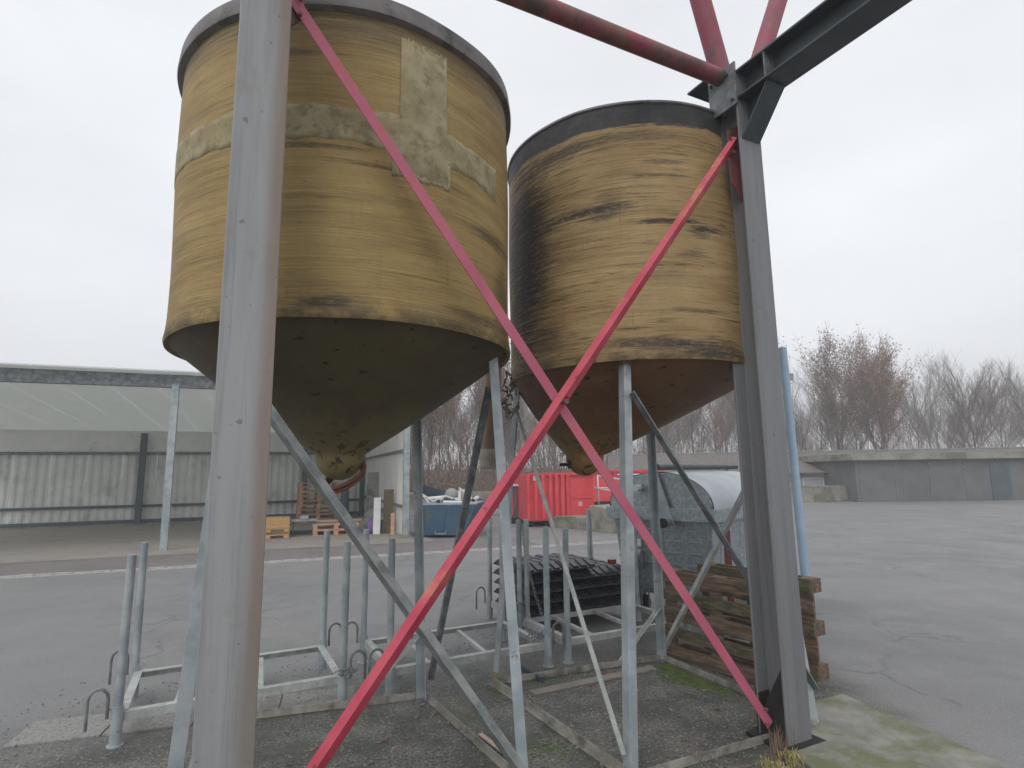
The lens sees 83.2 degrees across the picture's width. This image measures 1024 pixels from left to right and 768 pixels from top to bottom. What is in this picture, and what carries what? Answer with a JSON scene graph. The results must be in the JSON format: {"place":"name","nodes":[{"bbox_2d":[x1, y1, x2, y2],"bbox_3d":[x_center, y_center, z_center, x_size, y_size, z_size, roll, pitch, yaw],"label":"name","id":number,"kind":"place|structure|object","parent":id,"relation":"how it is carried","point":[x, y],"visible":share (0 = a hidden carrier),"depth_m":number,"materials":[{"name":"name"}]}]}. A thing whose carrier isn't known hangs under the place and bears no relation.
{"place":"outdoors","nodes":[
{"label":"outdoors","id":0,"kind":"place"},
{"bbox_2d":[296,518,335,523],"bbox_3d":[-6.463,4.525,19.154,1.258,0.142,0.803,3,-10,-24],"label":"pallet","id":1,"kind":"object","parent":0,"point":[317,519],"visible":0.16,"depth_m":18.75,"materials":[{"name":"brown wood"}]},
{"bbox_2d":[296,514,335,518],"bbox_3d":[-6.477,4.377,19.148,1.254,0.142,0.802,3,-10,-24],"label":"pallet","id":2,"kind":"object","parent":1,"relation":"on","point":[317,516],"visible":0.56,"depth_m":18.88,"materials":[{"name":"brown wood"}]},
{"bbox_2d":[295,509,332,514],"bbox_3d":[-6.519,4.238,19.205,1.255,0.142,0.803,3,-10,-24],"label":"pallet","id":3,"kind":"object","parent":2,"relation":"on","point":[297,512],"visible":0.6,"depth_m":18.89,"materials":[{"name":"brown wood"}]},
{"bbox_2d":[341,489,348,510],"bbox_3d":[-5.496,3.919,18.936,0.260,1.250,0.260,-1,-9,0],"label":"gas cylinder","id":4,"kind":"object","parent":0,"point":[345,498],"visible":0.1,"depth_m":18.86,"materials":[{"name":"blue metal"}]},
{"bbox_2d":[0,627,786,767],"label":"gravel","id":5,"kind":"structure","parent":0,"point":[337,765],"depth_m":3.63,"materials":[{"name":"gravel"}]},
{"bbox_2d":[0,500,1023,767],"bbox_3d":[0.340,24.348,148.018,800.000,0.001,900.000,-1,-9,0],"label":"ground","id":6,"kind":"structure","parent":0,"point":[920,608],"depth_m":5.05,"materials":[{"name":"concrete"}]},
{"bbox_2d":[3,686,354,747],"bbox_3d":[-2.068,2.203,3.811,1.990,0.062,0.370,2,-9,-16],"label":"paving slab row","id":7,"kind":"object","parent":6,"relation":"on","point":[52,730],"visible":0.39,"depth_m":3.67,"materials":[{"name":"concrete"}]},
{"bbox_2d":[0,516,432,562],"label":"shed forecourt","id":8,"kind":"structure","parent":6,"relation":"on","point":[50,544],"depth_m":14.15,"materials":[{"name":"concrete"}]},
{"bbox_2d":[0,362,410,550],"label":"open shed","id":9,"kind":"structure","parent":8,"relation":"on","point":[74,421],"depth_m":18.58,"materials":[{"name":"grey metal"}]},
{"bbox_2d":[265,516,289,538],"bbox_3d":[-6.200,3.653,14.678,1.000,0.495,0.740,3,-9,-21],"label":"wooden crate","id":10,"kind":"object","parent":8,"relation":"on","point":[277,522],"visible":0.64,"depth_m":14.47,"materials":[{"name":"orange wood"}]},
{"bbox_2d":[291,515,316,536],"bbox_3d":[-5.449,3.715,15.123,0.640,0.506,0.349,3,-9,-21],"label":"metal trestle","id":11,"kind":"object","parent":8,"relation":"on","point":[303,518],"visible":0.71,"depth_m":15.08,"materials":[{"name":"metal"}]},
{"bbox_2d":[312,527,347,535],"bbox_3d":[-4.695,3.913,15.341,1.154,0.142,0.804,2,-9,-18],"label":"pallet","id":12,"kind":"object","parent":8,"relation":"on","point":[334,532],"visible":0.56,"depth_m":14.98,"materials":[{"name":"brown wood"}]},
{"bbox_2d":[313,521,358,530],"bbox_3d":[-4.697,3.769,15.364,1.154,0.142,0.804,2,-9,-18],"label":"pallet","id":13,"kind":"object","parent":12,"relation":"on","point":[335,526],"visible":0.75,"depth_m":15.16,"materials":[{"name":"brown wood"}]},
{"bbox_2d":[359,508,373,532],"bbox_3d":[-3.973,3.773,15.799,0.320,0.720,0.040,41,-38,-11],"label":"slat panel","id":14,"kind":"object","parent":8,"relation":"on","point":[367,515],"visible":0.29,"depth_m":15.80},
{"bbox_2d":[365,472,378,513],"bbox_3d":[-4.290,3.671,18.638,0.850,1.620,0.042,-2,-14,7],"label":"leaning board","id":15,"kind":"object","parent":8,"relation":"on","point":[372,486],"visible":0.29,"depth_m":18.71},
{"bbox_2d":[373,497,380,533],"bbox_3d":[-3.566,3.480,15.237,0.180,0.950,0.030,1,-19,-10],"label":"leaning board","id":16,"kind":"object","parent":8,"relation":"on","point":[376,515],"visible":1,"depth_m":15.22,"materials":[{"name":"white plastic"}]},
{"bbox_2d":[383,489,393,532],"bbox_3d":[-3.315,3.411,15.488,0.260,1.150,0.031,1,-16,-10],"label":"leaning board","id":17,"kind":"object","parent":8,"relation":"on","point":[388,502],"visible":0.86,"depth_m":15.49,"materials":[{"name":"brown wood"}]},
{"bbox_2d":[83,530,365,748],"bbox_3d":[-1.947,1.677,4.126,1.618,1.094,0.930,4,-10,-27],"label":"stacking rack","id":18,"kind":"object","parent":6,"relation":"on","point":[121,711],"visible":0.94,"depth_m":3.98,"materials":[{"name":"metal"}]},
{"bbox_2d":[332,667,358,678],"bbox_3d":[-1.145,1.973,3.954,0.138,0.066,0.176,-4,-9,18],"label":"chain","id":19,"kind":"object","parent":18,"relation":"on","point":[348,672],"visible":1,"depth_m":3.94,"materials":[{"name":"metal"}]},
{"bbox_2d":[0,537,539,575],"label":"old tarmac strip","id":20,"kind":"object","parent":6,"relation":"on","point":[20,568],"visible":0.67,"depth_m":11.11,"materials":[{"name":"asphalt"}]},
{"bbox_2d":[0,541,617,578],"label":"gutter","id":21,"kind":"object","parent":6,"relation":"on","point":[194,566],"visible":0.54,"depth_m":10.51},
{"bbox_2d":[162,0,527,767],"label":"fibreglass silo","id":22,"kind":"object","parent":6,"relation":"on","point":[388,324],"visible":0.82,"depth_m":2.90,"materials":[{"name":"yellow plastic"}]},
{"bbox_2d":[410,423,442,479],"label":"bare tree","id":23,"kind":"object","parent":6,"relation":"on","point":[434,448],"visible":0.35,"depth_m":34.15,"materials":[{"name":"brown plant"}]},
{"bbox_2d":[422,404,443,476],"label":"leafy tree","id":24,"kind":"object","parent":6,"relation":"on","point":[431,440],"visible":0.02,"depth_m":32.67,"materials":[{"name":"brown plant"}]},
{"bbox_2d":[411,394,464,470],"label":"bare tree","id":25,"kind":"object","parent":6,"relation":"on","point":[440,433],"visible":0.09,"depth_m":38.70,"materials":[{"name":"brown plant"}]},
{"bbox_2d":[425,385,474,487],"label":"leafy tree","id":26,"kind":"object","parent":6,"relation":"on","point":[443,424],"visible":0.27,"depth_m":30.83,"materials":[{"name":"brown plant"}]},
{"bbox_2d":[281,458,619,491],"bbox_3d":[-3.923,5.047,33.124,20.087,3.434,9.084,-1,-9,0],"label":"withered foliage","id":27,"kind":"object","parent":6,"relation":"on","point":[466,478],"visible":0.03,"depth_m":29.97,"materials":[{"name":"brown plant"}]},
{"bbox_2d":[423,485,485,535],"bbox_3d":[-1.615,3.229,15.089,1.980,1.264,2.076,-1,-9,0],"label":"skip container","id":28,"kind":"object","parent":6,"relation":"on","point":[441,519],"visible":0.59,"depth_m":14.17,"materials":[{"name":"metal"}]},
{"bbox_2d":[423,499,481,503],"bbox_3d":[-1.617,3.082,15.009,1.820,0.140,1.700,-1,-9,0],"label":"rubble","id":29,"kind":"object","parent":28,"relation":"in","point":[424,501],"visible":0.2,"depth_m":15.34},
{"bbox_2d":[444,488,457,500],"bbox_3d":[-1.541,2.851,14.830,0.450,0.340,0.449,-1,-9,0],"label":"foil bag","id":30,"kind":"object","parent":29,"relation":"on","point":[452,492],"visible":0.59,"depth_m":14.71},
{"bbox_2d":[348,522,564,695],"bbox_3d":[-0.484,1.763,4.828,1.618,1.098,0.930,4,-10,-27],"label":"stacking rack","id":31,"kind":"object","parent":6,"relation":"on","point":[371,648],"visible":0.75,"depth_m":4.70,"materials":[{"name":"metal"}]},
{"bbox_2d":[525,629,544,641],"bbox_3d":[0.181,2.065,4.758,0.155,0.090,0.208,4,-10,-27],"label":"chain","id":32,"kind":"object","parent":31,"relation":"on","point":[537,636],"visible":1,"depth_m":4.73,"materials":[{"name":"metal"}]},
{"bbox_2d":[444,380,483,473],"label":"bare tree","id":33,"kind":"object","parent":6,"relation":"on","point":[465,419],"visible":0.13,"depth_m":41.94,"materials":[{"name":"brown plant"}]},
{"bbox_2d":[446,379,483,469],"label":"bare tree","id":34,"kind":"object","parent":6,"relation":"on","point":[473,417],"visible":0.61,"depth_m":31.81,"materials":[{"name":"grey plant"}]},
{"bbox_2d":[464,337,513,489],"bbox_3d":[-1.312,1.008,31.863,5.332,10.845,3.790,3,-10,-24],"label":"leafy tree","id":35,"kind":"object","parent":6,"relation":"on","point":[479,382],"visible":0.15,"depth_m":31.61,"materials":[{"name":"brown plant"}]},
{"bbox_2d":[476,348,526,463],"bbox_3d":[-0.616,1.633,33.036,3.790,9.948,5.332,-1,-9,1],"label":"leafy tree","id":36,"kind":"object","parent":6,"relation":"on","point":[505,420],"visible":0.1,"depth_m":32.45,"materials":[{"name":"brown plant"}]},
{"bbox_2d":[260,661,762,767],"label":"moss","id":37,"kind":"object","parent":6,"relation":"on","point":[683,676],"visible":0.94,"depth_m":4.21,"materials":[{"name":"plant"}]},
{"bbox_2d":[511,484,522,523],"bbox_3d":[0.143,3.779,18.288,0.500,1.190,0.900,-1,-9,0],"label":"steel post","id":38,"kind":"object","parent":6,"relation":"on","point":[514,517],"visible":0.48,"depth_m":17.92,"materials":[{"name":"grey metal"}]},
{"bbox_2d":[503,409,553,471],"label":"bare tree","id":39,"kind":"object","parent":6,"relation":"on","point":[527,438],"visible":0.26,"depth_m":31.75,"materials":[{"name":"grey plant"}]},
{"bbox_2d":[276,678,787,767],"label":"leaf litter","id":40,"kind":"object","parent":6,"relation":"on","point":[561,741],"visible":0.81,"depth_m":3.46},
{"bbox_2d":[521,663,544,681],"bbox_3d":[0.131,2.232,4.487,0.030,0.040,0.404,4,-10,-29],"label":"steel angle","id":41,"kind":"object","parent":6,"relation":"on","point":[539,677],"visible":0.64,"depth_m":4.45,"materials":[{"name":"grey paint"}]},
{"bbox_2d":[511,399,565,472],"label":"bare tree","id":42,"kind":"object","parent":6,"relation":"on","point":[548,438],"visible":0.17,"depth_m":31.05,"materials":[{"name":"brown plant"}]},
{"bbox_2d":[191,0,911,767],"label":"portal structure","id":43,"kind":"object","parent":6,"relation":"on","point":[745,98],"visible":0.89,"depth_m":2.82,"materials":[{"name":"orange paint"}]},
{"bbox_2d":[511,472,594,526],"bbox_3d":[1.170,3.584,18.257,2.100,1.532,3.118,1,-9,-10],"label":"red container","id":44,"kind":"object","parent":6,"relation":"on","point":[571,493],"visible":0.69,"depth_m":16.84,"materials":[{"name":"metal"}]},
{"bbox_2d":[476,509,650,638],"bbox_3d":[0.535,1.963,6.225,1.638,1.098,0.950,4,-10,-27],"label":"stacking rack","id":45,"kind":"object","parent":6,"relation":"on","point":[491,604],"visible":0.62,"depth_m":6.10,"materials":[{"name":"metal"}]},
{"bbox_2d":[495,598,563,615],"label":"plastic ramp","id":46,"kind":"structure","parent":45,"relation":"on","point":[555,607],"depth_m":5.69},
{"bbox_2d":[494,588,562,605],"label":"plastic ramp","id":47,"kind":"structure","parent":46,"relation":"on","point":[555,597],"depth_m":5.72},
{"bbox_2d":[494,578,561,594],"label":"plastic ramp","id":48,"kind":"structure","parent":47,"relation":"on","point":[554,587],"depth_m":5.74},
{"bbox_2d":[493,568,561,583],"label":"plastic ramp","id":49,"kind":"structure","parent":48,"relation":"on","point":[538,577],"depth_m":5.76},
{"bbox_2d":[494,555,561,573],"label":"plastic ramp","id":50,"kind":"structure","parent":49,"relation":"on","point":[535,564],"depth_m":5.81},
{"bbox_2d":[557,598,598,610],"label":"plastic ramp","id":51,"kind":"structure","parent":45,"relation":"on","point":[587,603],"depth_m":5.87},
{"bbox_2d":[556,588,597,600],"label":"plastic ramp","id":52,"kind":"structure","parent":51,"relation":"on","point":[584,593],"depth_m":5.89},
{"bbox_2d":[555,578,596,590],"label":"plastic ramp","id":53,"kind":"structure","parent":52,"relation":"on","point":[583,583],"depth_m":5.90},
{"bbox_2d":[554,568,597,579],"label":"plastic ramp","id":54,"kind":"structure","parent":53,"relation":"on","point":[584,573],"depth_m":5.91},
{"bbox_2d":[535,553,596,569],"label":"plastic ramp","id":55,"kind":"structure","parent":54,"relation":"on","point":[578,562],"depth_m":5.98,"materials":[{"name":"plastic"}]},
{"bbox_2d":[592,594,620,606],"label":"plastic ramp","id":56,"kind":"structure","parent":45,"relation":"on","point":[600,601],"depth_m":6.03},
{"bbox_2d":[591,584,620,596],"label":"plastic ramp","id":57,"kind":"structure","parent":56,"relation":"on","point":[607,590],"depth_m":6.04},
{"bbox_2d":[590,574,620,586],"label":"plastic ramp","id":58,"kind":"structure","parent":57,"relation":"on","point":[607,580],"depth_m":6.06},
{"bbox_2d":[590,558,620,576],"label":"plastic ramp","id":59,"kind":"structure","parent":58,"relation":"on","point":[603,568],"depth_m":6.12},
{"bbox_2d":[309,485,848,509],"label":"boundary wall","id":60,"kind":"structure","parent":6,"relation":"on","point":[829,493],"depth_m":27.13,"materials":[{"name":"concrete"}]},
{"bbox_2d":[552,504,616,532],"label":"ramp wall","id":61,"kind":"structure","parent":6,"relation":"on","point":[600,522],"depth_m":15.32,"materials":[{"name":"concrete"}]},
{"bbox_2d":[529,665,656,695],"bbox_3d":[0.631,2.220,4.331,1.100,0.010,0.090,4,-10,-27],"label":"steel strip","id":62,"kind":"object","parent":6,"relation":"on","point":[573,684],"visible":0.93,"depth_m":4.26,"materials":[{"name":"metal"}]},
{"bbox_2d":[505,520,699,663],"bbox_3d":[0.845,1.848,5.490,1.618,1.094,0.930,4,-10,-27],"label":"stacking rack","id":63,"kind":"object","parent":6,"relation":"on","point":[570,640],"visible":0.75,"depth_m":5.16,"materials":[{"name":"metal"}]},
{"bbox_2d":[594,469,664,504],"bbox_3d":[4.749,4.487,24.860,3.028,1.565,2.847,-1,-9,0],"label":"red container","id":64,"kind":"object","parent":6,"relation":"on","point":[604,497],"visible":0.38,"depth_m":23.62,"materials":[{"name":"metal"}]},
{"bbox_2d":[280,398,1023,498],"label":"undergrowth","id":65,"kind":"object","parent":6,"relation":"on","point":[461,480],"visible":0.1,"depth_m":33.18,"materials":[{"name":"plant"}]},
{"bbox_2d":[487,100,819,767],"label":"fibreglass silo","id":66,"kind":"object","parent":6,"relation":"on","point":[600,196],"visible":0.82,"depth_m":3.79,"materials":[{"name":"yellow plastic"}]},
{"bbox_2d":[642,420,688,453],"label":"bare tree","id":67,"kind":"object","parent":6,"relation":"on","point":[664,434],"visible":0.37,"depth_m":37.66,"materials":[{"name":"grey plant"}]},
{"bbox_2d":[606,464,746,607],"bbox_3d":[2.226,1.765,6.823,1.260,1.624,2.385,-9,-12,41],"label":"storage tank","id":68,"kind":"object","parent":6,"relation":"on","point":[688,534],"visible":0.45,"depth_m":6.08,"materials":[{"name":"metal"}]},
{"bbox_2d":[670,400,715,452],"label":"bare tree","id":69,"kind":"object","parent":6,"relation":"on","point":[699,412],"visible":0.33,"depth_m":37.73,"materials":[{"name":"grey plant"}]},
{"bbox_2d":[682,405,731,452],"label":"bare tree","id":70,"kind":"object","parent":6,"relation":"on","point":[703,449],"visible":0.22,"depth_m":44.40,"materials":[{"name":"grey plant"}]},
{"bbox_2d":[663,568,755,683],"bbox_3d":[1.645,1.892,4.573,0.142,0.710,1.053,7,-12,-33],"label":"pallet","id":71,"kind":"object","parent":6,"relation":"on","point":[720,623],"visible":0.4,"depth_m":4.56,"materials":[{"name":"brown wood"}]},
{"bbox_2d":[688,390,736,451],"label":"tree","id":72,"kind":"object","parent":6,"relation":"on","point":[717,434],"visible":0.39,"depth_m":37.39,"materials":[{"name":"plant"}]},
{"bbox_2d":[693,396,737,451],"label":"bare tree","id":73,"kind":"object","parent":6,"relation":"on","point":[720,424],"visible":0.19,"depth_m":42.57,"materials":[{"name":"grey plant"}]},
{"bbox_2d":[724,529,735,637],"bbox_3d":[2.067,1.884,5.473,0.052,0.985,0.052,-1,-9,0],"label":"steel post","id":74,"kind":"object","parent":6,"relation":"on","point":[728,559],"visible":0.3,"depth_m":5.48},
{"bbox_2d":[697,562,829,680],"bbox_3d":[2.025,1.907,4.760,0.142,0.723,1.058,5,-10,-33],"label":"pallet","id":75,"kind":"object","parent":6,"relation":"on","point":[813,627],"visible":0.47,"depth_m":4.37,"materials":[{"name":"brown wood"}]},
{"bbox_2d":[751,747,807,767],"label":"dry grass","id":76,"kind":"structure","parent":6,"relation":"on","point":[792,761],"depth_m":3.00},
{"bbox_2d":[762,724,802,765],"bbox_3d":[1.430,1.940,3.118,0.271,0.176,0.178,4,-10,-29],"label":"withered weed","id":77,"kind":"object","parent":6,"relation":"on","point":[778,742],"visible":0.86,"depth_m":3.12,"materials":[{"name":"brown plant"}]},
{"bbox_2d":[779,347,809,575],"bbox_3d":[2.444,0.969,4.940,0.069,2.621,0.106,5,-10,-33],"label":"plastic downpipe","id":78,"kind":"object","parent":6,"relation":"on","point":[795,474],"visible":0.59,"depth_m":4.96,"materials":[{"name":"plastic"}]},
{"bbox_2d":[782,361,823,446],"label":"bare tree","id":79,"kind":"object","parent":6,"relation":"on","point":[796,398],"visible":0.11,"depth_m":43.84,"materials":[{"name":"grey plant"}]},
{"bbox_2d":[608,447,1023,485],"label":"building","id":80,"kind":"structure","parent":6,"relation":"on","point":[811,474],"depth_m":31.80,"materials":[{"name":"concrete"}]},
{"bbox_2d":[802,477,823,485],"bbox_3d":[15.320,5.108,29.317,1.000,0.700,0.049,-2,-9,10],"label":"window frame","id":81,"kind":"structure","parent":80,"relation":"in","point":[817,481],"depth_m":29.32,"materials":[{"name":"white plastic"}]},
{"bbox_2d":[795,365,838,450],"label":"bare tree","id":82,"kind":"object","parent":6,"relation":"on","point":[816,410],"visible":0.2,"depth_m":49.82,"materials":[{"name":"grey plant"}]},
{"bbox_2d":[783,379,854,450],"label":"bare tree","id":83,"kind":"object","parent":6,"relation":"on","point":[802,420],"visible":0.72,"depth_m":35.63,"materials":[{"name":"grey plant"}]},
{"bbox_2d":[792,373,861,449],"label":"bare tree","id":84,"kind":"object","parent":6,"relation":"on","point":[824,418],"visible":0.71,"depth_m":37.31,"materials":[{"name":"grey plant"}]},
{"bbox_2d":[799,354,870,449],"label":"bare tree","id":85,"kind":"object","parent":6,"relation":"on","point":[829,402],"visible":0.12,"depth_m":44.34,"materials":[{"name":"grey plant"}]},
{"bbox_2d":[788,315,896,449],"bbox_3d":[20.658,1.247,36.698,6.094,11.239,4.331,0,-9,-2],"label":"leafy tree","id":86,"kind":"object","parent":6,"relation":"on","point":[826,370],"visible":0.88,"depth_m":36.48,"materials":[{"name":"brown plant"}]},
{"bbox_2d":[816,385,880,449],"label":"bare tree","id":87,"kind":"object","parent":6,"relation":"on","point":[855,433],"visible":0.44,"depth_m":38.72,"materials":[{"name":"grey plant"}]},
{"bbox_2d":[808,324,896,448],"bbox_3d":[23.794,1.168,38.686,6.094,11.914,4.331,1,-9,-12],"label":"leafy tree","id":88,"kind":"object","parent":6,"relation":"on","point":[858,365],"visible":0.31,"depth_m":38.88,"materials":[{"name":"brown plant"}]},
{"bbox_2d":[850,344,907,448],"bbox_3d":[23.947,1.889,37.584,3.908,10.152,5.301,-5,-10,26],"label":"bare tree","id":89,"kind":"object","parent":6,"relation":"on","point":[877,420],"visible":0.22,"depth_m":37.37,"materials":[{"name":"brown plant"}]},
{"bbox_2d":[861,404,910,448],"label":"bare tree","id":90,"kind":"object","parent":6,"relation":"on","point":[894,434],"visible":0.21,"depth_m":43.16,"materials":[{"name":"grey plant"}]},
{"bbox_2d":[852,332,928,448],"bbox_3d":[22.382,1.483,34.810,5.713,10.148,4.060,5,-11,-34],"label":"leafy tree","id":91,"kind":"object","parent":6,"relation":"on","point":[887,416],"visible":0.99,"depth_m":34.56,"materials":[{"name":"brown plant"}]},
{"bbox_2d":[856,380,925,448],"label":"bare tree","id":92,"kind":"object","parent":6,"relation":"on","point":[895,418],"visible":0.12,"depth_m":52.02,"materials":[{"name":"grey plant"}]},
{"bbox_2d":[796,694,1012,767],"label":"concrete slab","id":93,"kind":"object","parent":6,"relation":"on","point":[853,733],"depth_m":3.22,"materials":[{"name":"concrete"}]},
{"bbox_2d":[798,451,1023,501],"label":"flat roofed building","id":94,"kind":"structure","parent":6,"relation":"on","point":[940,476],"depth_m":26.59,"materials":[{"name":"concrete"}]},
{"bbox_2d":[988,462,1013,499],"bbox_3d":[22.514,4.458,26.563,0.900,1.750,0.040,-1,-9,0],"label":"door","id":95,"kind":"structure","parent":94,"relation":"in","point":[1000,477],"depth_m":26.54,"materials":[{"name":"grey metal"}]},
{"bbox_2d":[879,365,949,448],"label":"bare tree","id":96,"kind":"object","parent":6,"relation":"on","point":[914,425],"visible":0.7,"depth_m":42.98,"materials":[{"name":"grey plant"}]},
{"bbox_2d":[892,347,951,447],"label":"bare tree","id":97,"kind":"object","parent":6,"relation":"on","point":[924,394],"visible":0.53,"depth_m":51.32,"materials":[{"name":"grey plant"}]},
{"bbox_2d":[908,391,974,447],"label":"bare tree","id":98,"kind":"object","parent":6,"relation":"on","point":[946,425],"visible":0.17,"depth_m":51.48,"materials":[{"name":"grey plant"}]},
{"bbox_2d":[906,385,978,447],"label":"bare tree","id":99,"kind":"object","parent":6,"relation":"on","point":[958,427],"visible":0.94,"depth_m":36.83,"materials":[{"name":"grey plant"}]},
{"bbox_2d":[910,380,987,447],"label":"bare tree","id":100,"kind":"object","parent":6,"relation":"on","point":[935,433],"visible":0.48,"depth_m":44.68,"materials":[{"name":"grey plant"}]},
{"bbox_2d":[912,348,1015,447],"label":"bare tree","id":101,"kind":"object","parent":6,"relation":"on","point":[943,382],"visible":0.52,"depth_m":45.49,"materials":[{"name":"grey plant"}]},
{"bbox_2d":[930,347,1012,447],"bbox_3d":[29.585,1.877,36.701,3.910,9.752,5.304,3,-9,-21],"label":"bare tree","id":102,"kind":"object","parent":6,"relation":"on","point":[991,398],"visible":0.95,"depth_m":36.59,"materials":[{"name":"grey plant"}]},
{"bbox_2d":[928,364,1014,447],"bbox_3d":[30.318,2.797,38.337,5.239,8.405,5.270,1,-9,-11],"label":"bare tree","id":103,"kind":"object","parent":6,"relation":"on","point":[978,427],"visible":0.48,"depth_m":38.34,"materials":[{"name":"grey plant"}]},
{"bbox_2d":[963,360,1023,446],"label":"bare tree","id":104,"kind":"object","parent":6,"relation":"on","point":[1001,428],"visible":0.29,"depth_m":45.34,"materials":[{"name":"grey plant"}]},
{"bbox_2d":[964,380,1023,446],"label":"bare tree","id":105,"kind":"object","parent":6,"relation":"on","point":[1009,427],"visible":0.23,"depth_m":49.35,"materials":[{"name":"grey plant"}]},
{"bbox_2d":[985,376,1023,446],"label":"bare tree","id":106,"kind":"object","parent":6,"relation":"on","point":[1008,417],"visible":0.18,"depth_m":50.01,"materials":[{"name":"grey plant"}]},
{"bbox_2d":[990,352,1023,444],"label":"bare tree","id":107,"kind":"object","parent":6,"relation":"on","point":[1015,398],"visible":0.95,"depth_m":36.91,"materials":[{"name":"grey plant"}]},
{"bbox_2d":[0,0,1023,481],"label":"sky","id":108,"kind":"structure","parent":0,"point":[893,167],"materials":[{"name":"white"}]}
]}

